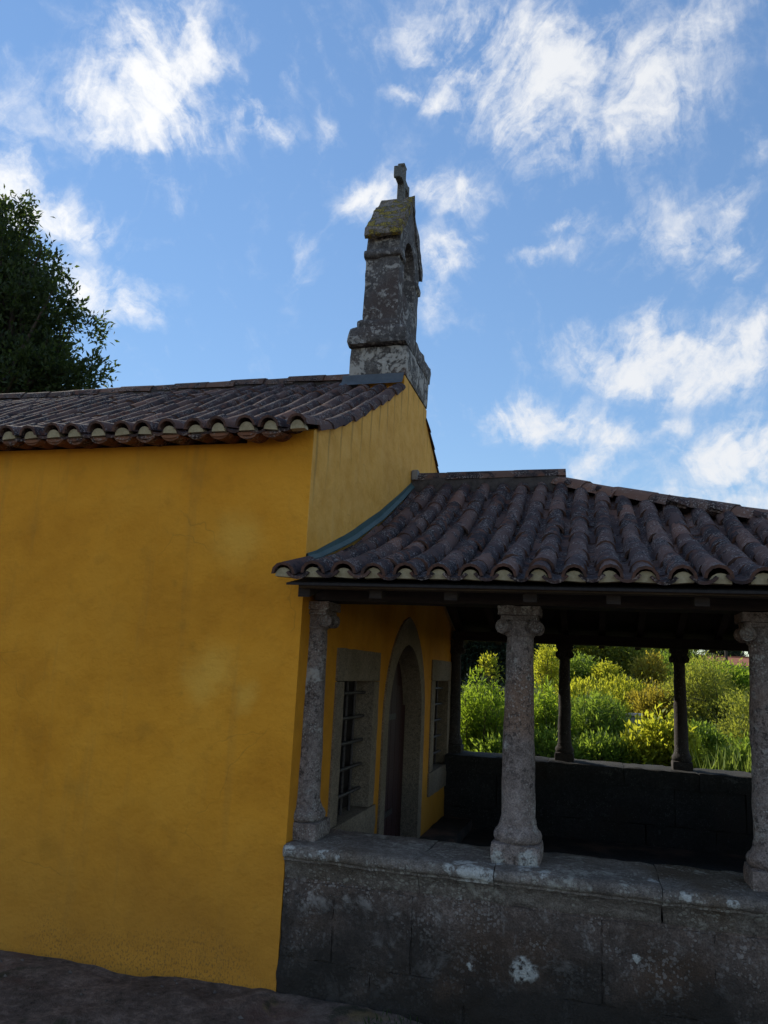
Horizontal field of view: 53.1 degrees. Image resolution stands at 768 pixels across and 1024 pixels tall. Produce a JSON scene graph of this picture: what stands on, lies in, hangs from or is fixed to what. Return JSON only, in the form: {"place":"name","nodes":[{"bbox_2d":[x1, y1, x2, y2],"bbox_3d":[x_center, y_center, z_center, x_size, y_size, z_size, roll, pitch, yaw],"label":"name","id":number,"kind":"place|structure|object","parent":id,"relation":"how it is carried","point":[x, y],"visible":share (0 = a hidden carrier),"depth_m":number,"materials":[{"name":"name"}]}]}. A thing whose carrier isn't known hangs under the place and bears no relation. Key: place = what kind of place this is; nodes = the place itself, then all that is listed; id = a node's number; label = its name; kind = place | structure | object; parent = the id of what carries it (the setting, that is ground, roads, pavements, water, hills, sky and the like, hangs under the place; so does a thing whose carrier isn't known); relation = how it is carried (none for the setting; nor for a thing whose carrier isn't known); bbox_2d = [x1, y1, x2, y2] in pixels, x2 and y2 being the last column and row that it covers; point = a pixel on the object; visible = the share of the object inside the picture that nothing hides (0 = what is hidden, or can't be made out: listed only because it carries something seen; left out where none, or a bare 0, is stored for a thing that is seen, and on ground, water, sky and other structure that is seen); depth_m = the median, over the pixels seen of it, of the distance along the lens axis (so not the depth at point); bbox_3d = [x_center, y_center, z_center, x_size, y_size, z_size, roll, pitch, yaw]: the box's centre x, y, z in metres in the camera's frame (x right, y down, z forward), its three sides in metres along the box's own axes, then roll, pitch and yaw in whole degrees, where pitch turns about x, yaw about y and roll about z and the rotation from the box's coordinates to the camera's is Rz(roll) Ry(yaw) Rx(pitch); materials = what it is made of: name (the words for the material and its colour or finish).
{"place":"outdoors","nodes":[
{"label":"outdoors","id":0,"kind":"place"},
{"bbox_2d":[0,671,747,1023],"bbox_3d":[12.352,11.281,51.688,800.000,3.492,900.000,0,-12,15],"label":"ground","id":1,"kind":"structure","parent":0,"point":[52,995],"depth_m":3.97,"materials":[{"name":"grey stone"}]},
{"bbox_2d":[0,184,120,393],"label":"oak tree","id":2,"kind":"object","parent":1,"relation":"on","point":[35,355],"visible":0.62,"depth_m":20.56,"materials":[{"name":"green plant"}]},
{"bbox_2d":[0,958,336,1023],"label":"grit","id":3,"kind":"object","parent":1,"relation":"on","point":[106,1000],"visible":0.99,"depth_m":4.13,"materials":[{"name":"gravel"}]},
{"bbox_2d":[0,163,471,991],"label":"chapel","id":4,"kind":"structure","parent":1,"relation":"on","point":[154,627],"depth_m":4.85,"materials":[{"name":"paint"}]},
{"bbox_2d":[327,648,380,833],"bbox_3d":[-0.323,1.714,5.595,0.288,1.410,1.142,0,-12,15],"label":"window","id":5,"kind":"structure","parent":4,"relation":"in","point":[355,713],"depth_m":5.78,"materials":[{"name":"stone"}]},
{"bbox_2d":[377,617,424,837],"bbox_3d":[0.073,2.067,7.020,0.256,2.205,1.610,0,-12,15],"label":"door","id":6,"kind":"structure","parent":4,"relation":"in","point":[403,716],"depth_m":7.45,"materials":[{"name":"grey wood"}]},
{"bbox_2d":[427,660,451,796],"bbox_3d":[0.514,2.387,8.672,0.290,1.414,1.223,0,-12,15],"label":"window","id":7,"kind":"structure","parent":4,"relation":"in","point":[439,728],"depth_m":8.83,"materials":[{"name":"stone"}]},
{"bbox_2d":[356,1009,470,1023],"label":"weeds","id":8,"kind":"object","parent":1,"relation":"on","point":[381,1020],"visible":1,"depth_m":3.86,"materials":[{"name":"green plant"}]},
{"bbox_2d":[460,665,505,751],"bbox_3d":[1.509,3.165,11.944,1.336,1.566,1.230,0,-12,15],"label":"willow shrub","id":9,"kind":"object","parent":1,"relation":"on","point":[477,712],"visible":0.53,"depth_m":11.66,"materials":[{"name":"green plant"}]},
{"bbox_2d":[473,651,504,689],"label":"sapling","id":10,"kind":"object","parent":1,"relation":"on","point":[491,662],"visible":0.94,"depth_m":20.30,"materials":[{"name":"green plant"}]},
{"bbox_2d":[461,641,540,690],"bbox_3d":[2.372,3.163,23.880,5.445,5.055,4.135,-6,-15,38],"label":"dark tree","id":11,"kind":"object","parent":1,"relation":"on","point":[475,650],"visible":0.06,"depth_m":22.72,"materials":[{"name":"green plant"}]},
{"bbox_2d":[271,469,767,1023],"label":"porch","id":12,"kind":"object","parent":1,"relation":"on","point":[563,887],"visible":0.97,"depth_m":4.18,"materials":[{"name":"stone"}]},
{"bbox_2d":[466,722,591,758],"bbox_3d":[2.033,3.462,11.076,1.875,0.896,0.918,0,-12,15],"label":"leafy shrub","id":13,"kind":"object","parent":1,"relation":"on","point":[495,745],"visible":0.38,"depth_m":11.00,"materials":[{"name":"green plant"}]},
{"bbox_2d":[483,644,581,681],"bbox_3d":[4.325,4.003,28.983,5.666,5.246,4.771,6,-12,-14],"label":"background tree","id":14,"kind":"object","parent":1,"relation":"on","point":[546,660],"depth_m":28.07,"materials":[{"name":"green plant"}]},
{"bbox_2d":[534,644,570,696],"bbox_3d":[4.027,3.990,18.470,1.080,1.904,1.176,11,-14,-35],"label":"young tree","id":15,"kind":"object","parent":1,"relation":"on","point":[551,671],"visible":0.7,"depth_m":18.40,"materials":[{"name":"green plant"}]},
{"bbox_2d":[534,674,581,753],"bbox_3d":[2.476,3.244,12.018,1.054,1.469,1.096,8,-13,-24],"label":"willow shrub","id":16,"kind":"object","parent":1,"relation":"on","point":[546,711],"visible":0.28,"depth_m":11.86,"materials":[{"name":"green plant"}]},
{"bbox_2d":[552,650,608,688],"bbox_3d":[5.836,4.842,23.317,1.935,1.558,1.604,5,-12,-11],"label":"bushy tree","id":17,"kind":"object","parent":1,"relation":"on","point":[581,671],"visible":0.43,"depth_m":23.12,"materials":[{"name":"green plant"}]},
{"bbox_2d":[550,671,641,717],"bbox_3d":[4.091,3.898,15.393,1.717,1.376,1.586,10,-14,-32],"label":"leafy shrub","id":18,"kind":"object","parent":1,"relation":"on","point":[576,688],"visible":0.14,"depth_m":15.41,"materials":[{"name":"green plant"}]},
{"bbox_2d":[556,686,641,757],"bbox_3d":[3.390,3.450,12.423,1.549,1.328,1.558,0,-12,15],"label":"willow shrub","id":19,"kind":"object","parent":1,"relation":"on","point":[594,711],"visible":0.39,"depth_m":12.13,"materials":[{"name":"green plant"}]},
{"bbox_2d":[534,645,668,682],"bbox_3d":[8.071,5.217,29.782,5.693,3.718,4.443,0,-12,15],"label":"background tree","id":20,"kind":"object","parent":1,"relation":"on","point":[619,653],"visible":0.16,"depth_m":28.61,"materials":[{"name":"green plant"}]},
{"bbox_2d":[462,685,741,767],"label":"tall grass","id":21,"kind":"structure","parent":1,"relation":"on","point":[639,725],"depth_m":14.71,"materials":[{"name":"green plant"}]},
{"bbox_2d":[572,725,639,763],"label":"leafy shrub","id":22,"kind":"object","parent":1,"relation":"on","point":[596,745],"visible":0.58,"depth_m":10.89,"materials":[{"name":"green plant"}]},
{"bbox_2d":[587,658,624,686],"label":"leafy shrub","id":23,"kind":"object","parent":1,"relation":"on","point":[607,668],"visible":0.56,"depth_m":22.38,"materials":[{"name":"green plant"}]},
{"bbox_2d":[589,668,657,722],"bbox_3d":[5.254,4.128,16.906,1.857,1.344,1.619,0,-12,15],"label":"leafy shrub","id":24,"kind":"object","parent":1,"relation":"on","point":[622,686],"visible":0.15,"depth_m":16.76,"materials":[{"name":"green plant"}]},
{"bbox_2d":[613,674,638,695],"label":"ball shrub","id":25,"kind":"object","parent":1,"relation":"on","point":[627,680],"visible":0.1,"depth_m":19.47,"materials":[{"name":"green plant"}]},
{"bbox_2d":[626,713,642,723],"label":"wall","id":26,"kind":"structure","parent":1,"relation":"on","point":[633,719],"depth_m":15.00,"materials":[{"name":"stone"}]},
{"bbox_2d":[613,648,669,681],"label":"olive tree","id":27,"kind":"object","parent":1,"relation":"on","point":[654,653],"visible":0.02,"depth_m":30.98,"materials":[{"name":"green plant"}]},
{"bbox_2d":[626,650,670,690],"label":"bushy tree","id":28,"kind":"object","parent":1,"relation":"on","point":[644,670],"visible":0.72,"depth_m":20.55,"materials":[{"name":"green plant"}]},
{"bbox_2d":[601,701,709,767],"bbox_3d":[3.870,3.374,11.073,1.506,1.304,1.117,0,-12,15],"label":"fig shrub","id":29,"kind":"object","parent":1,"relation":"on","point":[652,743],"visible":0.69,"depth_m":10.87,"materials":[{"name":"green plant"}]},
{"bbox_2d":[624,677,695,723],"bbox_3d":[5.679,4.035,15.760,1.532,1.285,1.431,0,-12,15],"label":"leafy shrub","id":30,"kind":"object","parent":1,"relation":"on","point":[651,699],"visible":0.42,"depth_m":15.65,"materials":[{"name":"green plant"}]},
{"bbox_2d":[652,650,691,698],"bbox_3d":[8.031,4.573,21.503,1.291,1.765,1.160,7,-12,-19],"label":"bushy tree","id":31,"kind":"object","parent":1,"relation":"on","point":[670,665],"visible":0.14,"depth_m":21.39,"materials":[{"name":"green plant"}]},
{"bbox_2d":[653,649,711,665],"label":"background tree","id":32,"kind":"object","parent":1,"relation":"on","point":[690,651],"visible":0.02,"depth_m":33.84,"materials":[{"name":"green plant"}]},
{"bbox_2d":[656,651,749,735],"bbox_3d":[6.574,3.698,15.226,2.288,1.945,1.843,0,-12,15],"label":"bushy tree","id":33,"kind":"object","parent":1,"relation":"on","point":[703,706],"visible":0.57,"depth_m":15.04,"materials":[{"name":"green plant"}]},
{"bbox_2d":[657,651,749,696],"bbox_3d":[11.110,5.675,25.747,3.883,2.210,3.284,0,-12,15],"label":"background tree","id":34,"kind":"object","parent":1,"relation":"on","point":[741,674],"visible":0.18,"depth_m":24.94,"materials":[{"name":"green plant"}]},
{"bbox_2d":[688,718,732,767],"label":"leafy shrub","id":35,"kind":"object","parent":1,"relation":"on","point":[710,740],"visible":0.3,"depth_m":11.38,"materials":[{"name":"green plant"}]},
{"bbox_2d":[689,743,750,772],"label":"grass tuft","id":36,"kind":"object","parent":1,"relation":"on","point":[734,763],"visible":0.21,"depth_m":9.76,"materials":[{"name":"green plant"}]},
{"bbox_2d":[699,730,750,769],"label":"leafy shrub","id":37,"kind":"object","parent":1,"relation":"on","point":[745,744],"visible":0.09,"depth_m":10.49,"materials":[{"name":"green plant"}]},
{"bbox_2d":[701,655,748,671],"bbox_3d":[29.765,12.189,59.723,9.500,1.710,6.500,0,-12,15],"label":"house","id":38,"kind":"structure","parent":1,"relation":"on","point":[737,658],"depth_m":59.48,"materials":[{"name":"red tile"}]},
{"bbox_2d":[702,650,748,656],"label":"background tree","id":39,"kind":"object","parent":1,"relation":"on","point":[734,653],"visible":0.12,"depth_m":70.60,"materials":[{"name":"green plant"}]},
{"bbox_2d":[725,651,727,664],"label":"utility pole","id":40,"kind":"object","parent":1,"relation":"on","point":[726,654],"depth_m":49.42,"materials":[{"name":"green wood"}]},
{"bbox_2d":[711,683,749,744],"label":"leafy shrub","id":41,"kind":"object","parent":1,"relation":"on","point":[734,730],"visible":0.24,"depth_m":12.38,"materials":[{"name":"green plant"}]},
{"bbox_2d":[0,0,767,656],"label":"sky","id":42,"kind":"structure","parent":0,"point":[587,179],"materials":[{"name":"blue"}]}
]}

